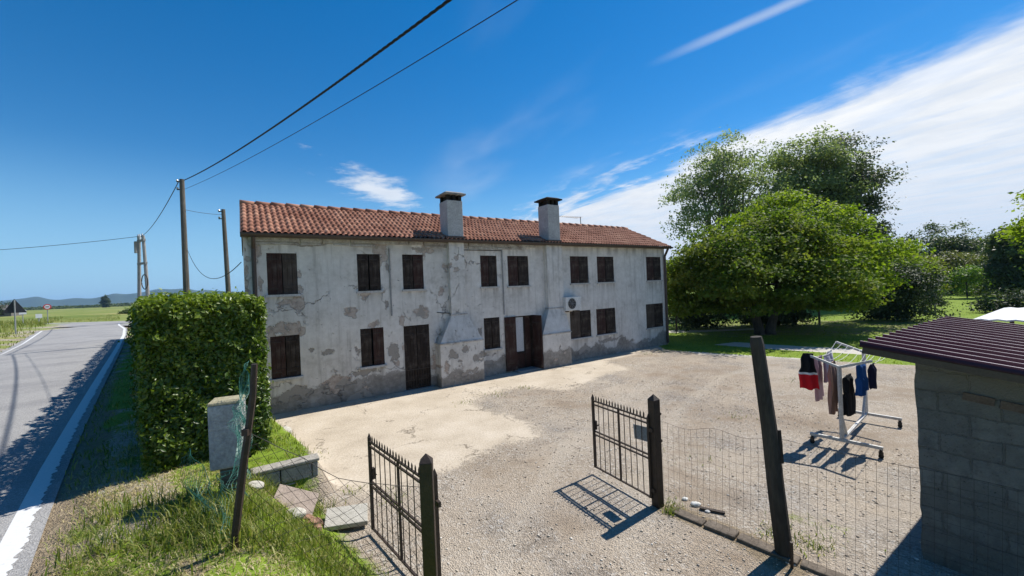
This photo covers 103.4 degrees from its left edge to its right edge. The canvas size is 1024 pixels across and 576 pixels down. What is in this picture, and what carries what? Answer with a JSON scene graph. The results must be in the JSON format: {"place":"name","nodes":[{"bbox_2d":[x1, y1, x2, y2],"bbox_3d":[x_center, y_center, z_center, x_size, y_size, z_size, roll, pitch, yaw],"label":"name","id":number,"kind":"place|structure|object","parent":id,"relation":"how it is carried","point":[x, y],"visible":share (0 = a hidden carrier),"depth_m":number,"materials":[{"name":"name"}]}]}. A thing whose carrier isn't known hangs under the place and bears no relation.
{"place":"outdoors","nodes":[
{"label":"outdoors","id":0,"kind":"place"},
{"bbox_2d":[0,323,126,575],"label":"road","id":1,"kind":"structure","parent":0,"point":[47,378],"depth_m":8.77,"materials":[{"name":"grey asphalt"}]},
{"bbox_2d":[1,331,41,354],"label":"road edge line","id":2,"kind":"object","parent":1,"relation":"on","point":[26,341],"visible":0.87,"depth_m":26.09,"materials":[{"name":"paint"}]},
{"bbox_2d":[0,323,125,575],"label":"road edge line","id":3,"kind":"object","parent":1,"relation":"on","point":[15,539],"visible":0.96,"depth_m":4.62,"materials":[{"name":"paint"}]},
{"bbox_2d":[24,321,131,327],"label":"crossing road","id":4,"kind":"structure","parent":0,"point":[82,324],"depth_m":46.38,"materials":[{"name":"grey asphalt"}]},
{"bbox_2d":[0,288,240,307],"bbox_3d":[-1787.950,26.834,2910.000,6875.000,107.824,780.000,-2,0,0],"label":"hills","id":5,"kind":"structure","parent":0,"point":[42,302],"depth_m":2900.05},
{"bbox_2d":[0,282,1023,575],"bbox_3d":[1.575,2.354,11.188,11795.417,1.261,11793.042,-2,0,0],"label":"ground","id":6,"kind":"structure","parent":0,"point":[448,432],"depth_m":6.65,"materials":[{"name":"beige concrete"}]},
{"bbox_2d":[0,301,10,316],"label":"tree","id":7,"kind":"object","parent":6,"relation":"on","point":[5,303],"visible":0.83,"depth_m":98.63,"materials":[{"name":"green plant"}]},
{"bbox_2d":[0,305,21,316],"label":"house","id":8,"kind":"structure","parent":6,"relation":"on","point":[11,314],"depth_m":126.78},
{"bbox_2d":[3,299,25,333],"bbox_3d":[-38.851,2.270,31.609,0.120,2.850,1.240,-2,0,38],"label":"road sign","id":9,"kind":"object","parent":6,"relation":"on","point":[14,306],"visible":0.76,"depth_m":31.58,"materials":[{"name":"metal"}]},
{"bbox_2d":[43,304,50,321],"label":"road sign","id":10,"kind":"object","parent":6,"relation":"on","point":[46,306],"visible":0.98,"depth_m":52.56,"materials":[{"name":"metal"}]},
{"bbox_2d":[0,313,119,351],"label":"field grass","id":11,"kind":"structure","parent":6,"relation":"on","point":[19,323],"depth_m":46.29,"materials":[{"name":"green plant"}]},
{"bbox_2d":[35,314,41,320],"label":"sign board","id":12,"kind":"object","parent":11,"relation":"on","point":[38,316],"visible":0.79,"depth_m":50.55,"materials":[{"name":"white paint"}]},
{"bbox_2d":[23,302,132,309],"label":"distant treeline","id":13,"kind":"object","parent":6,"relation":"on","point":[80,306],"visible":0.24,"depth_m":459.36,"materials":[{"name":"green plant"}]},
{"bbox_2d":[99,295,111,307],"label":"cypress","id":14,"kind":"object","parent":6,"relation":"on","point":[105,301],"visible":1,"depth_m":398.27,"materials":[{"name":"green plant"}]},
{"bbox_2d":[64,357,162,489],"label":"shaded grass","id":15,"kind":"structure","parent":6,"relation":"on","point":[119,456],"depth_m":5.79,"materials":[{"name":"green plant"}]},
{"bbox_2d":[116,308,130,313],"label":"tree","id":16,"kind":"object","parent":6,"relation":"on","point":[124,311],"visible":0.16,"depth_m":101.48,"materials":[{"name":"green plant"}]},
{"bbox_2d":[134,234,149,297],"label":"double utility pole","id":17,"kind":"object","parent":6,"relation":"on","point":[137,246],"visible":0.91,"depth_m":44.98,"materials":[{"name":"concrete"}]},
{"bbox_2d":[1,236,138,249],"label":"overhead cable","id":18,"kind":"object","parent":17,"relation":"attached to","point":[72,243],"visible":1,"depth_m":44.69,"materials":[{"name":"black plastic"}]},
{"bbox_2d":[176,179,189,294],"bbox_3d":[-17.803,-0.964,22.019,0.439,9.900,0.330,-2,0,22],"label":"utility pole","id":19,"kind":"object","parent":6,"relation":"on","point":[185,269],"visible":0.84,"depth_m":21.90,"materials":[{"name":"brown wood"}]},
{"bbox_2d":[140,182,178,236],"bbox_3d":[-29.662,-5.644,33.402,32.388,1.092,0.040,-2,0,45],"label":"overhead cable","id":20,"kind":"object","parent":19,"relation":"attached to","point":[163,208],"visible":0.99,"depth_m":27.02,"materials":[{"name":"black plastic"}]},
{"bbox_2d":[188,252,241,278],"bbox_3d":[-12.248,-1.258,16.113,0.020,2.097,15.937,-2,0,-42],"label":"overhead cable","id":21,"kind":"object","parent":19,"relation":"attached to","point":[219,277],"visible":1,"depth_m":13.76,"materials":[{"name":"black plastic"}]},
{"bbox_2d":[184,0,451,180],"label":"overhead cable","id":22,"kind":"object","parent":19,"relation":"attached to","point":[435,10],"visible":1,"depth_m":8.16,"materials":[{"name":"black plastic"}]},
{"bbox_2d":[186,0,517,188],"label":"overhead cable","id":23,"kind":"object","parent":19,"relation":"attached to","point":[384,80],"visible":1,"depth_m":8.12,"materials":[{"name":"black plastic"}]},
{"bbox_2d":[118,286,273,475],"bbox_3d":[-13.074,1.553,15.206,1.765,2.414,27.501,-2,0,-42],"label":"hedge","id":24,"kind":"object","parent":6,"relation":"on","point":[192,354],"visible":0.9,"depth_m":5.12,"materials":[{"name":"green plant"}]},
{"bbox_2d":[30,464,386,575],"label":"tall grass","id":25,"kind":"structure","parent":6,"relation":"on","point":[291,524],"depth_m":3.67,"materials":[{"name":"green plant"}]},
{"bbox_2d":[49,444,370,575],"bbox_3d":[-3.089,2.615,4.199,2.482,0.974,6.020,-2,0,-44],"label":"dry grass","id":26,"kind":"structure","parent":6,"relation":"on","point":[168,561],"depth_m":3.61,"materials":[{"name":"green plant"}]},
{"bbox_2d":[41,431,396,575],"bbox_3d":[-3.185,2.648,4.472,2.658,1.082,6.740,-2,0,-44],"label":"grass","id":27,"kind":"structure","parent":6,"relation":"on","point":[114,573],"depth_m":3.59,"materials":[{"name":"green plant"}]},
{"bbox_2d":[129,414,308,465],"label":"grass","id":28,"kind":"structure","parent":6,"relation":"on","point":[275,441],"depth_m":6.92,"materials":[{"name":"green plant"}]},
{"bbox_2d":[218,209,230,292],"bbox_3d":[-16.944,-0.357,24.000,0.632,8.628,0.320,-2,0,0],"label":"utility pole","id":29,"kind":"object","parent":6,"relation":"on","point":[226,259],"visible":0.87,"depth_m":23.91,"materials":[{"name":"brown wood"}]},
{"bbox_2d":[207,394,245,496],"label":"concrete pillar","id":30,"kind":"structure","parent":6,"relation":"on","point":[223,447],"depth_m":4.20,"materials":[{"name":"grey concrete"}]},
{"bbox_2d":[229,364,257,550],"bbox_3d":[-2.229,1.536,3.333,0.308,1.806,0.085,-2,0,0],"label":"fence stake","id":31,"kind":"object","parent":6,"relation":"on","point":[246,432],"visible":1,"depth_m":3.31,"materials":[{"name":"metal"}]},
{"bbox_2d":[180,361,252,537],"bbox_3d":[-2.788,1.540,3.752,0.621,1.504,1.185,-2,0,-31],"label":"plastic netting","id":32,"kind":"object","parent":31,"relation":"attached to","point":[243,418],"visible":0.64,"depth_m":3.70,"materials":[{"name":"teal plastic"}]},
{"bbox_2d":[249,481,263,489],"bbox_3d":[-3.150,2.428,4.950,0.213,0.119,0.171,-2,0,0],"label":"stone","id":33,"kind":"object","parent":6,"relation":"on","point":[257,484],"visible":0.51,"depth_m":4.92,"materials":[{"name":"white stone"}]},
{"bbox_2d":[247,453,319,485],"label":"block wall","id":34,"kind":"structure","parent":6,"relation":"on","point":[301,465],"depth_m":5.82,"materials":[{"name":"concrete"}]},
{"bbox_2d":[283,426,291,432],"bbox_3d":[-4.838,3.071,8.619,0.263,0.237,0.244,-2,0,0],"label":"stone","id":35,"kind":"object","parent":6,"relation":"on","point":[288,428],"visible":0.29,"depth_m":8.60,"materials":[{"name":"white stone"}]},
{"bbox_2d":[274,484,318,514],"bbox_3d":[-2.815,2.801,5.200,0.520,0.051,0.500,25,15,-18],"label":"paving slab","id":36,"kind":"object","parent":6,"relation":"on","point":[301,496],"depth_m":5.29,"materials":[{"name":"beige stone"}]},
{"bbox_2d":[287,507,305,518],"bbox_3d":[-2.610,2.721,4.859,0.269,0.139,0.195,-2,0,0],"label":"stone","id":37,"kind":"object","parent":6,"relation":"on","point":[302,510],"visible":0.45,"depth_m":4.83,"materials":[{"name":"white stone"}]},
{"bbox_2d":[324,503,367,530],"bbox_3d":[-2.195,3.035,5.370,0.520,0.060,0.440,2,2,-20],"label":"paving slab","id":38,"kind":"object","parent":6,"relation":"on","point":[337,522],"depth_m":5.31,"materials":[{"name":"grey concrete"}]},
{"bbox_2d":[419,453,437,575],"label":"gate post","id":39,"kind":"object","parent":6,"relation":"on","point":[428,518],"visible":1,"depth_m":3.63,"materials":[{"name":"metal"}]},
{"bbox_2d":[245,434,422,575],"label":"chain link fence","id":40,"kind":"object","parent":39,"relation":"attached to","point":[333,511],"visible":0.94,"depth_m":3.52,"materials":[{"name":"metal"}]},
{"bbox_2d":[367,434,441,575],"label":"gate leaf","id":41,"kind":"object","parent":39,"relation":"attached to","point":[372,474],"visible":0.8,"depth_m":4.49,"materials":[{"name":"metal"}]},
{"bbox_2d":[239,191,672,414],"bbox_3d":[-0.851,-0.136,16.873,17.285,6.522,5.591,-2,0,-33],"label":"farmhouse","id":42,"kind":"object","parent":6,"relation":"on","point":[364,303],"visible":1,"depth_m":13.06,"materials":[{"name":"paint"}]},
{"bbox_2d":[266,253,300,297],"bbox_3d":[-6.119,-0.343,10.773,0.800,1.160,0.250,-2,0,-33],"label":"window","id":43,"kind":"structure","parent":42,"relation":"in","point":[281,267],"depth_m":10.72,"materials":[{"name":"brown wood"}]},
{"bbox_2d":[270,335,303,382],"bbox_3d":[-6.026,1.852,10.773,0.780,1.175,0.250,-2,0,-33],"label":"window","id":44,"kind":"structure","parent":42,"relation":"in","point":[285,350],"depth_m":10.72,"materials":[{"name":"brown wood"}]},
{"bbox_2d":[356,254,382,293],"bbox_3d":[-4.255,-0.427,11.995,0.760,1.150,0.250,-2,0,-33],"label":"window","id":45,"kind":"structure","parent":42,"relation":"in","point":[368,265],"depth_m":11.95,"materials":[{"name":"brown wood"}]},
{"bbox_2d":[360,327,386,369],"bbox_3d":[-4.149,1.773,12.004,0.770,1.175,0.250,-2,0,-33],"label":"window","id":46,"kind":"structure","parent":42,"relation":"in","point":[372,340],"depth_m":11.98,"materials":[{"name":"brown wood"}]},
{"bbox_2d":[402,255,425,291],"bbox_3d":[-3.130,-0.474,12.733,0.770,1.150,0.250,-2,0,-33],"label":"window","id":47,"kind":"structure","parent":42,"relation":"in","point":[412,265],"depth_m":12.68,"materials":[{"name":"brown wood"}]},
{"bbox_2d":[403,324,434,391],"bbox_3d":[-2.989,2.187,12.752,0.980,2.040,0.370,-2,0,-33],"label":"door","id":48,"kind":"structure","parent":42,"relation":"in","point":[416,337],"depth_m":12.70,"materials":[{"name":"black wood"}]},
{"bbox_2d":[480,256,499,288],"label":"window","id":49,"kind":"structure","parent":42,"relation":"in","point":[487,263],"depth_m":14.18,"materials":[{"name":"brown wood"}]},
{"bbox_2d":[484,317,502,351],"bbox_3d":[-0.693,1.618,14.193,0.740,1.146,0.120,-2,0,-33],"label":"window","id":50,"kind":"structure","parent":42,"relation":"in","point":[491,325],"depth_m":14.21,"materials":[{"name":"brown wood"}]},
{"bbox_2d":[507,256,530,287],"bbox_3d":[0.200,-0.599,14.916,1.020,1.160,0.250,-2,0,-33],"label":"window","id":51,"kind":"structure","parent":42,"relation":"in","point":[517,265],"depth_m":14.86,"materials":[{"name":"brown wood"}]},
{"bbox_2d":[504,315,543,372],"bbox_3d":[0.389,2.045,14.729,1.354,2.040,0.748,-2,0,-33],"label":"door","id":52,"kind":"structure","parent":42,"relation":"in","point":[523,334],"depth_m":14.93,"materials":[{"name":"wood"}]},
{"bbox_2d":[563,296,580,315],"bbox_3d":[2.305,0.744,15.902,0.895,0.800,0.464,-2,0,-33],"label":"air conditioner","id":53,"kind":"object","parent":42,"relation":"attached to","point":[573,303],"visible":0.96,"depth_m":15.78,"materials":[{"name":"white metal"}]},
{"bbox_2d":[570,256,590,284],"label":"window","id":54,"kind":"structure","parent":42,"relation":"in","point":[578,264],"depth_m":16.51,"materials":[{"name":"brown wood"}]},
{"bbox_2d":[570,310,593,340],"bbox_3d":[2.811,1.505,16.490,1.240,1.156,0.120,-2,0,-33],"label":"window","id":55,"kind":"structure","parent":42,"relation":"in","point":[580,323],"depth_m":16.49,"materials":[{"name":"brown wood"}]},
{"bbox_2d":[597,257,615,283],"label":"window","id":56,"kind":"structure","parent":42,"relation":"in","point":[605,272],"depth_m":17.34,"materials":[{"name":"brown wood"}]},
{"bbox_2d":[596,308,617,336],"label":"window","id":57,"kind":"structure","parent":42,"relation":"in","point":[605,317],"depth_m":17.29,"materials":[{"name":"brown wood"}]},
{"bbox_2d":[646,257,662,281],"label":"window","id":58,"kind":"structure","parent":42,"relation":"in","point":[653,269],"depth_m":19.09,"materials":[{"name":"brown wood"}]},
{"bbox_2d":[646,303,664,329],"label":"window","id":59,"kind":"structure","parent":42,"relation":"in","point":[654,312],"depth_m":19.06,"materials":[{"name":"brown wood"}]},
{"bbox_2d":[290,350,885,558],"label":"weeds","id":60,"kind":"object","parent":6,"relation":"on","point":[670,513],"visible":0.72,"depth_m":4.98,"materials":[{"name":"green plant"}]},
{"bbox_2d":[647,394,663,508],"bbox_3d":[1.997,2.251,5.522,0.208,1.620,0.115,-2,0,-29],"label":"gate post","id":61,"kind":"object","parent":6,"relation":"on","point":[654,413],"visible":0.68,"depth_m":5.45,"materials":[{"name":"metal"}]},
{"bbox_2d":[591,394,655,498],"bbox_3d":[1.619,2.284,6.017,0.071,1.180,1.275,-2,0,-29],"label":"gate leaf","id":62,"kind":"object","parent":61,"relation":"attached to","point":[641,432],"visible":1,"depth_m":5.91,"materials":[{"name":"metal"}]},
{"bbox_2d":[690,501,700,506],"bbox_3d":[2.485,2.923,5.469,0.136,0.058,0.093,-2,0,12],"label":"plaster lump","id":63,"kind":"object","parent":6,"relation":"on","point":[694,504],"visible":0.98,"depth_m":5.44,"materials":[{"name":"white stone"}]},
{"bbox_2d":[700,506,724,513],"bbox_3d":[2.625,2.912,5.300,0.300,0.020,0.050,-2,0,29],"label":"timber scrap","id":64,"kind":"object","parent":6,"relation":"on","point":[712,510],"visible":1,"depth_m":5.29,"materials":[{"name":"brown wood"}]},
{"bbox_2d":[668,292,767,330],"bbox_3d":[12.716,1.201,25.575,7.557,2.911,4.547,-2,0,0],"label":"understory bush","id":65,"kind":"object","parent":6,"relation":"on","point":[692,321],"visible":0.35,"depth_m":25.00,"materials":[{"name":"green plant"}]},
{"bbox_2d":[658,128,806,239],"bbox_3d":[19.380,-6.108,36.365,13.241,17.021,8.882,-2,0,0],"label":"poplar tree","id":66,"kind":"object","parent":6,"relation":"on","point":[723,186],"visible":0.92,"depth_m":35.35,"materials":[{"name":"green plant"}]},
{"bbox_2d":[671,507,854,575],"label":"kerb footing","id":67,"kind":"object","parent":6,"relation":"on","point":[747,540],"visible":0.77,"depth_m":4.63,"materials":[{"name":"grey concrete"}]},
{"bbox_2d":[750,336,791,557],"bbox_3d":[2.832,1.774,4.412,0.371,2.513,0.172,-2,0,0],"label":"fence post","id":68,"kind":"object","parent":6,"relation":"on","point":[773,450],"visible":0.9,"depth_m":4.35,"materials":[{"name":"metal"}]},
{"bbox_2d":[662,422,1023,575],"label":"wire fence","id":69,"kind":"object","parent":68,"relation":"attached to","point":[837,503],"visible":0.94,"depth_m":3.99,"materials":[{"name":"grey metal"}]},
{"bbox_2d":[733,307,824,326],"bbox_3d":[16.581,1.294,25.250,4.947,2.589,3.490,-2,0,0],"label":"understory bush","id":70,"kind":"object","parent":6,"relation":"on","point":[793,317],"visible":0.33,"depth_m":24.45,"materials":[{"name":"green plant"}]},
{"bbox_2d":[666,203,894,334],"bbox_3d":[13.273,-0.788,22.203,12.649,6.863,10.720,-2,0,0],"label":"maple tree","id":71,"kind":"object","parent":6,"relation":"on","point":[714,274],"visible":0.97,"depth_m":19.44,"materials":[{"name":"green plant"}]},
{"bbox_2d":[790,541,793,568],"bbox_3d":[2.917,2.855,4.215,0.032,0.432,0.059,-2,0,18],"label":"iron stake","id":72,"kind":"object","parent":6,"relation":"on","point":[791,556],"visible":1,"depth_m":4.20,"materials":[{"name":"grey metal"}]},
{"bbox_2d":[744,120,882,220],"bbox_3d":[27.649,-6.423,37.500,13.027,16.928,9.365,-2,0,0],"label":"poplar tree","id":73,"kind":"object","parent":6,"relation":"on","point":[800,165],"visible":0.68,"depth_m":36.23,"materials":[{"name":"green plant"}]},
{"bbox_2d":[818,310,820,324],"bbox_3d":[18.681,1.542,24.600,0.130,1.630,0.150,-2,0,0],"label":"lawn post","id":74,"kind":"object","parent":6,"relation":"on","point":[819,320],"visible":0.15,"depth_m":24.56,"materials":[{"name":"brown wood"}]},
{"bbox_2d":[713,187,936,324],"bbox_3d":[18.543,-1.989,25.376,11.395,8.804,8.973,-2,0,0],"label":"broadleaf tree","id":75,"kind":"object","parent":6,"relation":"on","point":[838,215],"visible":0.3,"depth_m":23.62,"materials":[{"name":"green plant"}]},
{"bbox_2d":[810,341,902,458],"bbox_3d":[6.475,1.958,7.608,2.053,1.623,1.000,-2,0,-40],"label":"clothes dryer","id":76,"kind":"object","parent":6,"relation":"on","point":[844,432],"visible":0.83,"depth_m":7.11,"materials":[{"name":"white paint"}]},
{"bbox_2d":[798,353,818,389],"bbox_3d":[5.377,1.514,7.344,0.278,0.657,0.184,-2,0,0],"label":"jacket","id":77,"kind":"object","parent":76,"relation":"hanging from","point":[808,375],"visible":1,"depth_m":7.30,"materials":[{"name":"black fabric"}]},
{"bbox_2d":[814,355,823,401],"bbox_3d":[5.855,1.722,7.721,0.532,0.818,0.095,-2,0,-41],"label":"towel","id":78,"kind":"object","parent":76,"relation":"hanging from","point":[819,393],"visible":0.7,"depth_m":7.70,"materials":[{"name":"pink fabric"}]},
{"bbox_2d":[823,353,833,382],"bbox_3d":[6.095,1.540,7.794,0.546,0.520,0.116,-2,0,-42],"label":"shirt","id":79,"kind":"object","parent":76,"relation":"hanging from","point":[828,357],"visible":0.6,"depth_m":7.72,"materials":[{"name":"white fabric"}]},
{"bbox_2d":[827,360,837,414],"bbox_3d":[5.768,1.789,7.268,0.457,0.920,0.100,-2,0,-38],"label":"towel","id":80,"kind":"object","parent":76,"relation":"hanging from","point":[832,392],"visible":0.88,"depth_m":7.20,"materials":[{"name":"beige fabric"}]},
{"bbox_2d":[842,373,855,415],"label":"trousers","id":81,"kind":"object","parent":76,"relation":"hanging from","point":[849,402],"visible":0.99,"depth_m":7.04,"materials":[{"name":"black fabric"}]},
{"bbox_2d":[855,364,868,396],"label":"shorts","id":82,"kind":"object","parent":76,"relation":"hanging from","point":[862,383],"visible":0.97,"depth_m":6.87,"materials":[{"name":"blue fabric"}]},
{"bbox_2d":[867,363,876,388],"bbox_3d":[6.347,1.553,7.120,0.325,0.435,0.113,-2,0,-42],"label":"shirt","id":83,"kind":"object","parent":76,"relation":"hanging from","point":[872,373],"visible":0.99,"depth_m":7.04,"materials":[{"name":"blue fabric"}]},
{"bbox_2d":[799,129,915,258],"bbox_3d":[31.622,-6.570,38.600,9.831,16.873,8.101,-2,0,0],"label":"poplar tree","id":84,"kind":"object","parent":6,"relation":"on","point":[869,201],"visible":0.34,"depth_m":36.76,"materials":[{"name":"green plant"}]},
{"bbox_2d":[844,258,960,321],"bbox_3d":[23.955,0.147,25.204,6.143,4.069,5.694,-2,0,0],"label":"laurel bush","id":85,"kind":"object","parent":6,"relation":"on","point":[900,307],"visible":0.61,"depth_m":24.43,"materials":[{"name":"green plant"}]},
{"bbox_2d":[873,238,953,278],"bbox_3d":[33.309,-1.438,35.407,7.165,6.455,6.842,-2,0,0],"label":"garden tree","id":86,"kind":"object","parent":6,"relation":"on","point":[915,260],"visible":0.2,"depth_m":34.26,"materials":[{"name":"green plant"}]},
{"bbox_2d":[913,249,945,259],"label":"woodland tree","id":87,"kind":"object","parent":6,"relation":"on","point":[930,253],"visible":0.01,"depth_m":58.74,"materials":[{"name":"green plant"}]},
{"bbox_2d":[906,252,956,293],"bbox_3d":[38.419,-1.234,40.479,10.574,5.624,6.877,-2,0,0],"label":"garden tree","id":88,"kind":"object","parent":6,"relation":"on","point":[940,271],"visible":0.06,"depth_m":38.88,"materials":[{"name":"green plant"}]},
{"bbox_2d":[915,285,953,310],"bbox_3d":[31.279,0.742,30.148,2.947,2.273,2.828,-2,0,0],"label":"shrub","id":89,"kind":"object","parent":6,"relation":"on","point":[933,294],"visible":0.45,"depth_m":29.69,"materials":[{"name":"green plant"}]},
{"bbox_2d":[897,218,984,256],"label":"woodland tree","id":90,"kind":"object","parent":6,"relation":"on","point":[939,242],"visible":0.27,"depth_m":59.82,"materials":[{"name":"green plant"}]},
{"bbox_2d":[859,316,1023,575],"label":"shed","id":91,"kind":"structure","parent":6,"relation":"on","point":[969,385],"depth_m":3.99,"materials":[{"name":"concrete"}]},
{"bbox_2d":[924,224,990,255],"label":"woodland tree","id":92,"kind":"object","parent":6,"relation":"on","point":[962,248],"visible":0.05,"depth_m":60.53,"materials":[{"name":"green plant"}]},
{"bbox_2d":[933,249,988,293],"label":"garden tree","id":93,"kind":"object","parent":6,"relation":"on","point":[960,258],"visible":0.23,"depth_m":49.35,"materials":[{"name":"green plant"}]},
{"bbox_2d":[939,264,991,297],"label":"sapling","id":94,"kind":"object","parent":6,"relation":"on","point":[966,274],"visible":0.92,"depth_m":41.48,"materials":[{"name":"green plant"}]},
{"bbox_2d":[941,251,993,290],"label":"woodland tree","id":95,"kind":"object","parent":6,"relation":"on","point":[968,265],"depth_m":53.77,"materials":[{"name":"green plant"}]},
{"bbox_2d":[953,278,996,294],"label":"shrub","id":96,"kind":"object","parent":6,"relation":"on","point":[969,288],"visible":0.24,"depth_m":45.53,"materials":[{"name":"green plant"}]},
{"bbox_2d":[959,284,1023,311],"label":"shrub","id":97,"kind":"object","parent":6,"relation":"on","point":[1014,301],"visible":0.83,"depth_m":27.27,"materials":[{"name":"green plant"}]},
{"bbox_2d":[964,220,1023,296],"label":"woodland tree","id":98,"kind":"object","parent":6,"relation":"on","point":[1000,265],"visible":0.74,"depth_m":41.28,"materials":[{"name":"green plant"}]},
{"bbox_2d":[975,307,1023,323],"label":"canopy","id":99,"kind":"object","parent":6,"relation":"on","point":[1010,314],"visible":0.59,"depth_m":9.49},
{"bbox_2d":[979,189,1023,274],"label":"edge tree","id":100,"kind":"object","parent":6,"relation":"on","point":[1017,230],"visible":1,"depth_m":17.83,"materials":[{"name":"green plant"}]},
{"bbox_2d":[0,0,1023,300],"label":"sky","id":101,"kind":"structure","parent":0,"point":[589,105],"materials":[{"name":"blue"}]},
{"bbox_2d":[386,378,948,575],"bbox_3d":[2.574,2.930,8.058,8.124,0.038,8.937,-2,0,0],"label":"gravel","id":102,"kind":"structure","parent":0,"point":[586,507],"depth_m":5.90,"materials":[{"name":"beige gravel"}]},
{"bbox_2d":[659,299,1023,364],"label":"lawn","id":103,"kind":"structure","parent":0,"point":[894,362],"depth_m":20.56,"materials":[{"name":"green plant"}]}
]}

